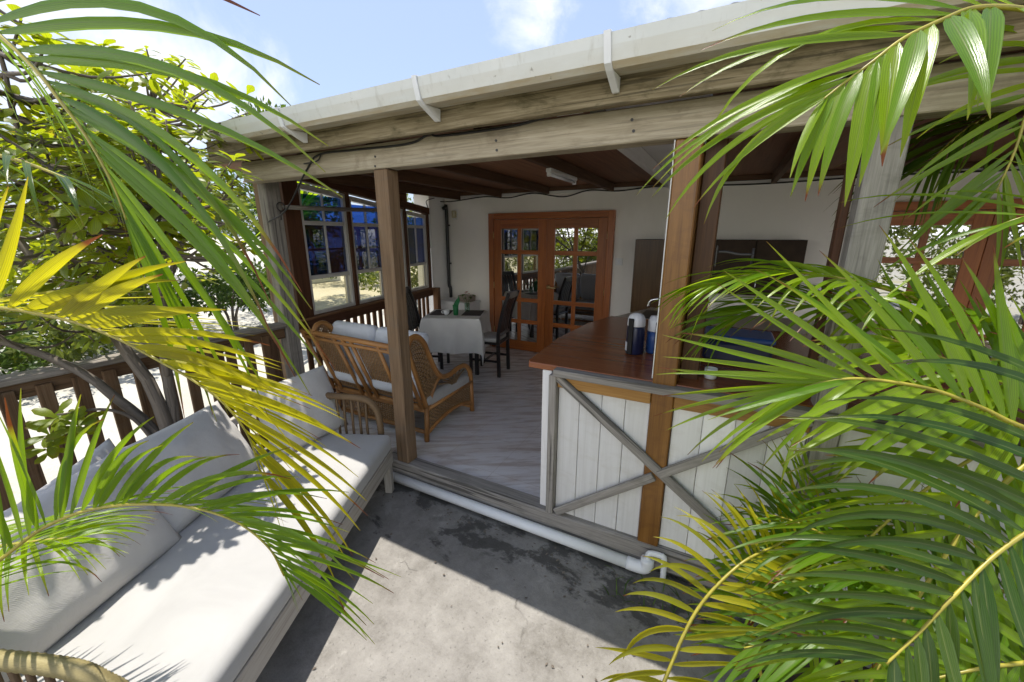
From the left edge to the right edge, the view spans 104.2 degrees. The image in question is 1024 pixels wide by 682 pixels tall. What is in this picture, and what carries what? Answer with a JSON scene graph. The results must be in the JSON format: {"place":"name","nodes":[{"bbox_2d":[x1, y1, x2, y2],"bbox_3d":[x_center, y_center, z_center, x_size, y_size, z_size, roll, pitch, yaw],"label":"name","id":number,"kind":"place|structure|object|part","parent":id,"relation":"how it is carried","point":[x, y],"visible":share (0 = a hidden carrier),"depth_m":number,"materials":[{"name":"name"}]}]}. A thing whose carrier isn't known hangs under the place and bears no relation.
{"place":"outdoors","nodes":[
{"label":"outdoors","id":0,"kind":"place"},
{"bbox_2d":[0,0,745,236],"label":"sky","id":1,"kind":"structure","parent":0,"point":[344,46],"materials":[{"name":"blue"}]},
{"bbox_2d":[0,237,874,667],"bbox_3d":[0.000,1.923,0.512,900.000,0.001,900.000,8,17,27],"label":"ground","id":2,"kind":"structure","parent":0,"point":[330,293],"depth_m":5.38,"materials":[{"name":"beige sand"}]},
{"bbox_2d":[0,313,57,374],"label":"garden bush","id":3,"kind":"object","parent":2,"relation":"on","point":[6,361],"visible":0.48,"depth_m":5.14,"materials":[{"name":"green plant"}]},
{"bbox_2d":[0,280,183,366],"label":"garden bush","id":4,"kind":"object","parent":2,"relation":"on","point":[56,336],"visible":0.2,"depth_m":5.63,"materials":[{"name":"green plant"}]},
{"bbox_2d":[0,113,248,326],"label":"garden tree","id":5,"kind":"object","parent":2,"relation":"on","point":[232,206],"visible":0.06,"depth_m":7.09,"materials":[{"name":"green plant"}]},
{"bbox_2d":[0,4,267,464],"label":"broadleaf shrub","id":6,"kind":"object","parent":2,"relation":"on","point":[27,146],"visible":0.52,"depth_m":2.10,"materials":[{"name":"green plant"}]},
{"bbox_2d":[3,267,340,317],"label":"garden wall","id":7,"kind":"structure","parent":2,"relation":"on","point":[338,278],"depth_m":14.95,"materials":[{"name":"beige paint"}]},
{"bbox_2d":[137,257,270,330],"bbox_3d":[-5.893,-0.961,8.299,2.853,1.574,2.095,-11,19,-36],"label":"garden bush","id":8,"kind":"object","parent":2,"relation":"on","point":[226,295],"visible":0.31,"depth_m":7.91,"materials":[{"name":"green plant"}]},
{"bbox_2d":[196,96,335,242],"bbox_3d":[-6.380,-3.762,11.235,4.787,5.474,4.156,-12,19,-39],"label":"garden tree","id":9,"kind":"object","parent":2,"relation":"on","point":[251,206],"visible":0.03,"depth_m":10.38,"materials":[{"name":"green plant"}]},
{"bbox_2d":[242,173,327,346],"bbox_3d":[-3.735,-1.387,7.053,1.738,3.036,1.909,-10,18,-34],"label":"pandanus palm","id":10,"kind":"object","parent":2,"relation":"on","point":[310,193],"visible":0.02,"depth_m":6.65,"materials":[{"name":"green plant"}]},
{"bbox_2d":[322,271,378,285],"bbox_3d":[-6.704,-3.132,16.428,4.323,1.795,3.459,8,17,27],"label":"garden bush","id":11,"kind":"object","parent":2,"relation":"on","point":[366,275],"visible":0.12,"depth_m":15.85,"materials":[{"name":"green plant"}]},
{"bbox_2d":[360,193,418,295],"bbox_3d":[-2.352,-2.582,11.307,4.016,3.228,3.444,8,17,27],"label":"garden bush","id":12,"kind":"object","parent":2,"relation":"on","point":[414,279],"visible":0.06,"depth_m":11.35,"materials":[{"name":"green plant"}]},
{"bbox_2d":[178,0,1023,662],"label":"veranda house","id":13,"kind":"structure","parent":2,"relation":"on","point":[610,114],"depth_m":2.70,"materials":[{"name":"beige paint"}]},
{"bbox_2d":[303,155,320,164],"bbox_3d":[-1.410,-1.279,2.807,0.172,0.054,0.020,6,16,22],"label":"cable","id":14,"kind":"object","parent":13,"relation":"attached to","point":[313,162],"visible":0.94,"depth_m":2.80,"materials":[{"name":"black rubber"}]},
{"bbox_2d":[276,202,376,219],"bbox_3d":[-1.746,-1.369,4.270,0.044,0.200,1.874,4,15,16],"label":"curtain pole","id":15,"kind":"object","parent":13,"relation":"attached to","point":[317,208],"visible":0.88,"depth_m":3.90,"materials":[{"name":"metal"}]},
{"bbox_2d":[297,183,355,314],"bbox_3d":[-1.948,-0.952,4.186,0.070,1.263,0.641,5,16,18],"label":"window","id":16,"kind":"structure","parent":13,"relation":"in","point":[326,236],"depth_m":4.16,"materials":[{"name":"wood"}]},
{"bbox_2d":[349,196,383,303],"bbox_3d":[-1.741,-1.086,4.804,0.070,1.205,0.581,5,16,18],"label":"window","id":17,"kind":"structure","parent":13,"relation":"in","point":[365,228],"depth_m":4.76,"materials":[{"name":"glass"}]},
{"bbox_2d":[400,209,407,286],"bbox_3d":[-1.565,-1.198,5.330,0.070,1.150,0.391,5,16,18],"label":"window","id":18,"kind":"structure","parent":13,"relation":"in","point":[401,210],"depth_m":5.46,"materials":[{"name":"wood"}]},
{"bbox_2d":[267,117,548,222],"bbox_3d":[-0.357,-0.975,2.328,3.593,0.500,0.027,8,17,27],"label":"cable","id":19,"kind":"object","parent":13,"relation":"attached to","point":[442,135],"visible":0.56,"depth_m":2.42,"materials":[{"name":"black rubber"}]},
{"bbox_2d":[406,210,428,291],"bbox_3d":[-1.402,-1.307,5.814,0.070,1.113,0.536,5,16,18],"label":"window","id":20,"kind":"structure","parent":13,"relation":"in","point":[416,227],"depth_m":5.83,"materials":[{"name":"wood"}]},
{"bbox_2d":[426,198,433,247],"bbox_3d":[-1.241,-1.795,6.075,0.044,0.745,0.166,12,19,37],"label":"conduit","id":21,"kind":"object","parent":13,"relation":"attached to","point":[430,232],"visible":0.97,"depth_m":6.05,"materials":[{"name":"white plastic"}]},
{"bbox_2d":[442,204,452,297],"bbox_3d":[-1.043,-1.437,6.449,0.088,1.472,0.128,8,17,27],"label":"waste pipe","id":22,"kind":"object","parent":13,"relation":"attached to","point":[445,208],"visible":1,"depth_m":6.45,"materials":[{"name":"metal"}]},
{"bbox_2d":[452,209,457,218],"bbox_3d":[-0.906,-1.991,6.256,0.100,0.150,0.077,8,17,27],"label":"wall lamp","id":23,"kind":"object","parent":13,"relation":"attached to","point":[455,213],"visible":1,"depth_m":6.26,"materials":[{"name":"white plastic"}]},
{"bbox_2d":[493,219,546,351],"bbox_3d":[0.106,-0.815,6.022,0.872,1.962,0.051,8,17,27],"label":"door leaf","id":24,"kind":"structure","parent":13,"relation":"in","point":[520,245],"depth_m":5.97,"materials":[{"name":"brown wood"}]},
{"bbox_2d":[546,168,576,184],"bbox_3d":[0.454,-1.467,3.562,0.050,0.065,0.660,8,17,27],"label":"tube light","id":25,"kind":"object","parent":13,"relation":"attached to","point":[557,174],"visible":1,"depth_m":3.48,"materials":[{"name":"plastic"}]},
{"bbox_2d":[544,217,607,347],"bbox_3d":[0.869,-0.704,5.606,0.872,1.962,0.101,8,17,27],"label":"door leaf","id":26,"kind":"structure","parent":13,"relation":"in","point":[576,247],"depth_m":5.57,"materials":[{"name":"brown wood"}]},
{"bbox_2d":[615,258,622,265],"bbox_3d":[1.414,-1.049,5.276,0.095,0.095,0.018,8,17,27],"label":"light switch","id":27,"kind":"object","parent":13,"relation":"attached to","point":[618,261],"visible":1,"depth_m":5.27,"materials":[{"name":"white plastic"}]},
{"bbox_2d":[440,169,1019,201],"bbox_3d":[1.795,-1.834,4.814,6.802,0.086,0.104,7,17,26],"label":"cable","id":28,"kind":"object","parent":13,"relation":"attached to","point":[665,186],"visible":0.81,"depth_m":4.87,"materials":[{"name":"black rubber"}]},
{"bbox_2d":[714,245,754,266],"bbox_3d":[1.074,-0.409,1.925,0.165,0.100,0.040,8,17,27],"label":"towel holder","id":29,"kind":"object","parent":13,"relation":"attached to","point":[738,254],"visible":0.98,"depth_m":1.92,"materials":[{"name":"metal"}]},
{"bbox_2d":[710,239,807,297],"bbox_3d":[2.692,-0.826,4.464,0.900,0.600,0.315,8,17,27],"label":"wall cupboard","id":30,"kind":"object","parent":13,"relation":"attached to","point":[792,250],"depth_m":4.31,"materials":[{"name":"wood"}]},
{"bbox_2d":[710,240,756,294],"bbox_3d":[2.427,-0.822,4.447,0.442,0.592,0.036,8,17,27],"label":"door","id":31,"kind":"structure","parent":30,"relation":"in","point":[738,246],"depth_m":4.42,"materials":[{"name":"wood"}]},
{"bbox_2d":[749,240,807,297],"bbox_3d":[2.827,-0.768,4.243,0.442,0.592,0.036,8,17,27],"label":"door","id":32,"kind":"structure","parent":30,"relation":"in","point":[791,250],"depth_m":4.22,"materials":[{"name":"wood"}]},
{"bbox_2d":[529,316,1023,641],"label":"bar counter","id":33,"kind":"object","parent":13,"relation":"on","point":[599,386],"visible":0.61,"depth_m":2.21,"materials":[{"name":"white wood"}]},
{"bbox_2d":[625,312,645,354],"bbox_3d":[0.789,-0.050,2.545,0.112,0.264,0.123,8,17,27],"label":"vacuum flask","id":34,"kind":"object","parent":33,"relation":"on","point":[635,335],"visible":1,"depth_m":2.50,"materials":[{"name":"blue plastic"}]},
{"bbox_2d":[646,315,657,353],"bbox_3d":[0.921,-0.043,2.562,0.104,0.243,0.104,8,17,27],"label":"flask","id":35,"kind":"object","parent":33,"relation":"on","point":[651,327],"visible":0.5,"depth_m":2.53,"materials":[{"name":"blue plastic"}]},
{"bbox_2d":[647,298,658,306],"bbox_3d":[1.225,-0.238,3.301,0.220,0.239,0.065,8,17,27],"label":"kitchen tap","id":36,"kind":"object","parent":33,"relation":"on","point":[650,301],"visible":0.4,"depth_m":3.31,"materials":[{"name":"metal"}]},
{"bbox_2d":[653,322,656,357],"bbox_3d":[0.908,-0.006,2.428,0.076,0.240,0.076,8,17,27],"label":"steel canister","id":37,"kind":"object","parent":33,"relation":"on","point":[654,340],"visible":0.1,"depth_m":2.43,"materials":[{"name":"silver metal"}]},
{"bbox_2d":[704,366,717,379],"bbox_3d":[1.059,0.171,2.123,0.064,0.055,0.063,8,17,27],"label":"mug","id":38,"kind":"object","parent":33,"relation":"on","point":[710,368],"visible":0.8,"depth_m":2.11,"materials":[{"name":"ceramic"}]},
{"bbox_2d":[702,326,775,364],"bbox_3d":[1.377,0.029,2.444,0.370,0.165,0.260,8,17,27],"label":"cool box","id":39,"kind":"object","parent":33,"relation":"on","point":[765,338],"visible":0.58,"depth_m":2.35,"materials":[{"name":"blue plastic"}]},
{"bbox_2d":[866,210,995,341],"bbox_3d":[3.989,-0.290,4.051,0.860,1.962,0.037,8,17,27],"label":"door leaf","id":40,"kind":"structure","parent":13,"relation":"in","point":[952,268],"depth_m":3.84,"materials":[{"name":"brown wood"}]},
{"bbox_2d":[960,209,1023,357],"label":"door leaf","id":41,"kind":"structure","parent":13,"relation":"in","point":[1011,276],"depth_m":3.66,"materials":[{"name":"brown wood"}]},
{"bbox_2d":[254,443,755,681],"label":"terrace","id":42,"kind":"structure","parent":0,"point":[420,629],"depth_m":2.08,"materials":[{"name":"concrete"}]},
{"bbox_2d":[0,322,286,510],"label":"terrace railing","id":43,"kind":"object","parent":42,"relation":"on","point":[43,384],"visible":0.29,"depth_m":2.59,"materials":[{"name":"brown wood"}]},
{"bbox_2d":[0,392,393,681],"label":"outdoor sofa","id":44,"kind":"object","parent":42,"relation":"on","point":[204,598],"visible":0.68,"depth_m":1.62,"materials":[{"name":"white fabric"}]},
{"bbox_2d":[19,438,114,502],"bbox_3d":[-1.891,0.756,1.810,0.189,0.492,0.513,-2,15,-6],"label":"sofa cushion","id":45,"kind":"object","parent":44,"relation":"on","point":[106,447],"visible":0.07,"depth_m":1.83,"materials":[{"name":"white fabric"}]},
{"bbox_2d":[0,455,180,681],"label":"sofa cushion","id":46,"kind":"object","parent":44,"relation":"on","point":[38,619],"visible":0.62,"depth_m":1.49,"materials":[{"name":"white fabric"}]},
{"bbox_2d":[101,401,259,533],"bbox_3d":[-1.740,0.669,2.193,0.287,0.467,0.708,1,15,3],"label":"sofa cushion","id":47,"kind":"object","parent":44,"relation":"on","point":[204,434],"visible":0.68,"depth_m":2.15,"materials":[{"name":"white fabric"}]},
{"bbox_2d":[253,365,347,458],"bbox_3d":[-1.494,0.490,2.831,0.248,0.482,0.595,8,17,27],"label":"sofa cushion","id":48,"kind":"object","parent":44,"relation":"on","point":[316,381],"visible":0.56,"depth_m":2.82,"materials":[{"name":"white fabric"}]},
{"bbox_2d":[312,492,713,681],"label":"leaf litter","id":49,"kind":"object","parent":42,"relation":"on","point":[653,587],"visible":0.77,"depth_m":2.29,"materials":[{"name":"brown plant"}]},
{"bbox_2d":[393,471,666,578],"bbox_3d":[-0.058,1.149,2.683,2.076,0.180,0.073,8,17,27],"label":"drain pipe","id":50,"kind":"object","parent":42,"relation":"on","point":[644,565],"visible":0.93,"depth_m":2.53,"materials":[{"name":"white plastic"}]},
{"bbox_2d":[603,565,745,648],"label":"weeds","id":51,"kind":"object","parent":42,"relation":"on","point":[643,605],"visible":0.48,"depth_m":2.12,"materials":[{"name":"green plant"}]},
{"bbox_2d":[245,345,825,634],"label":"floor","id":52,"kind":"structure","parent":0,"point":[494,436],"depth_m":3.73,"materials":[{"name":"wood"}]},
{"bbox_2d":[298,287,440,392],"bbox_3d":[-1.615,-0.061,5.187,0.132,0.950,2.695,5,16,18],"label":"window balustrade","id":53,"kind":"object","parent":52,"relation":"on","point":[361,312],"depth_m":4.83,"materials":[{"name":"wood"}]},
{"bbox_2d":[299,320,473,442],"bbox_3d":[-1.190,0.269,3.879,1.325,0.989,0.966,8,17,27],"label":"rattan loveseat","id":54,"kind":"object","parent":52,"relation":"on","point":[437,388],"visible":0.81,"depth_m":3.56,"materials":[{"name":"wicker"}]},
{"bbox_2d":[327,320,378,385],"bbox_3d":[-1.491,0.108,3.737,0.560,0.551,0.245,8,17,27],"label":"loveseat cushion","id":55,"kind":"object","parent":54,"relation":"on","point":[358,330],"visible":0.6,"depth_m":3.66,"materials":[{"name":"white fabric"}]},
{"bbox_2d":[371,327,428,397],"bbox_3d":[-0.986,0.176,3.481,0.560,0.550,0.244,8,17,27],"label":"loveseat cushion","id":56,"kind":"object","parent":54,"relation":"on","point":[381,336],"visible":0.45,"depth_m":3.47,"materials":[{"name":"white fabric"}]},
{"bbox_2d":[406,286,449,369],"bbox_3d":[-1.177,-0.174,5.360,0.565,1.081,0.390,1,15,6],"label":"dining chair","id":57,"kind":"object","parent":52,"relation":"on","point":[414,319],"visible":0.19,"depth_m":5.34,"materials":[{"name":"black wood"}]},
{"bbox_2d":[427,352,484,374],"bbox_3d":[-0.739,0.005,5.341,0.720,0.743,0.600,1,15,5],"label":"dining table","id":58,"kind":"object","parent":52,"relation":"on","point":[476,364],"visible":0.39,"depth_m":5.12,"materials":[{"name":"black wood"}]},
{"bbox_2d":[419,309,490,361],"bbox_3d":[-0.739,-0.057,5.325,0.844,0.627,0.768,1,15,5],"label":"tablecloth","id":59,"kind":"object","parent":58,"relation":"on","point":[451,333],"visible":0.77,"depth_m":4.99,"materials":[{"name":"white fabric"}]},
{"bbox_2d":[429,310,452,314],"bbox_3d":[-0.934,-0.380,5.307,0.250,0.004,0.360,1,15,5],"label":"placemat","id":60,"kind":"object","parent":59,"relation":"on","point":[436,312],"visible":0.72,"depth_m":5.29,"materials":[{"name":"black fabric"}]},
{"bbox_2d":[441,309,449,314],"bbox_3d":[-0.856,-0.373,5.151,0.103,0.062,0.082,8,17,27],"label":"cup","id":61,"kind":"object","parent":60,"relation":"on","point":[446,311],"visible":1,"depth_m":5.12,"materials":[{"name":"ceramic"}]},
{"bbox_2d":[453,296,459,314],"bbox_3d":[-0.719,-0.455,5.120,0.092,0.245,0.077,8,17,27],"label":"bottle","id":62,"kind":"object","parent":59,"relation":"on","point":[455,306],"visible":1,"depth_m":5.11,"materials":[{"name":"green glass"}]},
{"bbox_2d":[462,310,484,315],"bbox_3d":[-0.514,-0.373,5.283,0.250,0.004,0.360,1,15,5],"label":"placemat","id":63,"kind":"object","parent":59,"relation":"on","point":[473,313],"visible":1,"depth_m":5.29,"materials":[{"name":"black fabric"}]},
{"bbox_2d":[457,291,474,310],"bbox_3d":[-0.579,-0.526,5.317,0.240,0.273,0.265,-9,17,-29],"label":"flower vase","id":64,"kind":"object","parent":63,"relation":"on","point":[469,298],"visible":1,"depth_m":5.31,"materials":[{"name":"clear glass"}]},
{"bbox_2d":[441,298,479,309],"bbox_3d":[-0.858,-0.299,6.501,0.610,0.735,0.350,8,17,27],"label":"side cabinet","id":65,"kind":"object","parent":52,"relation":"on","point":[447,303],"visible":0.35,"depth_m":6.32,"materials":[{"name":"white paint"}]},
{"bbox_2d":[458,294,475,301],"bbox_3d":[-0.716,-0.679,6.316,0.229,0.100,0.175,8,17,27],"label":"basket","id":66,"kind":"object","parent":65,"relation":"on","point":[467,296],"visible":0.61,"depth_m":6.27,"materials":[{"name":"brown wicker"}]},
{"bbox_2d":[469,289,519,377],"bbox_3d":[-0.226,-0.114,5.135,0.565,1.081,0.390,5,16,19],"label":"dining chair","id":67,"kind":"object","parent":52,"relation":"on","point":[499,336],"visible":0.79,"depth_m":5.05,"materials":[{"name":"black wood"}]},
{"bbox_2d":[630,239,664,312],"bbox_3d":[1.833,-0.410,5.041,0.600,1.700,0.315,8,17,27],"label":"tall cabinet","id":68,"kind":"object","parent":52,"relation":"on","point":[647,268],"visible":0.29,"depth_m":4.85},
{"bbox_3d":[1.764,-0.380,4.913,0.594,1.687,0.018,8,17,27],"label":"door","id":69,"kind":"part","parent":68,"relation":"part of","materials":[{"name":"brown wood"}]},
{"bbox_2d":[617,308,874,436],"bbox_3d":[1.994,0.290,3.753,1.985,1.010,0.695,8,17,27],"label":"kitchen counter","id":70,"kind":"object","parent":52,"relation":"on","point":[647,313],"visible":0.16,"depth_m":3.53,"materials":[{"name":"black wood"}]},
{"bbox_2d":[755,626,868,681],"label":"garden bed","id":71,"kind":"object","parent":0,"point":[792,678],"visible":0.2,"depth_m":1.80,"materials":[{"name":"soil"}]},
{"bbox_2d":[0,0,400,643],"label":"areca palm","id":72,"kind":"object","parent":71,"relation":"on","point":[82,304],"visible":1,"depth_m":0.72,"materials":[{"name":"green plant"}]},
{"bbox_2d":[595,0,1023,681],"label":"areca palm","id":73,"kind":"object","parent":71,"relation":"on","point":[933,626],"visible":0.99,"depth_m":0.99,"materials":[{"name":"green plant"}]}
]}

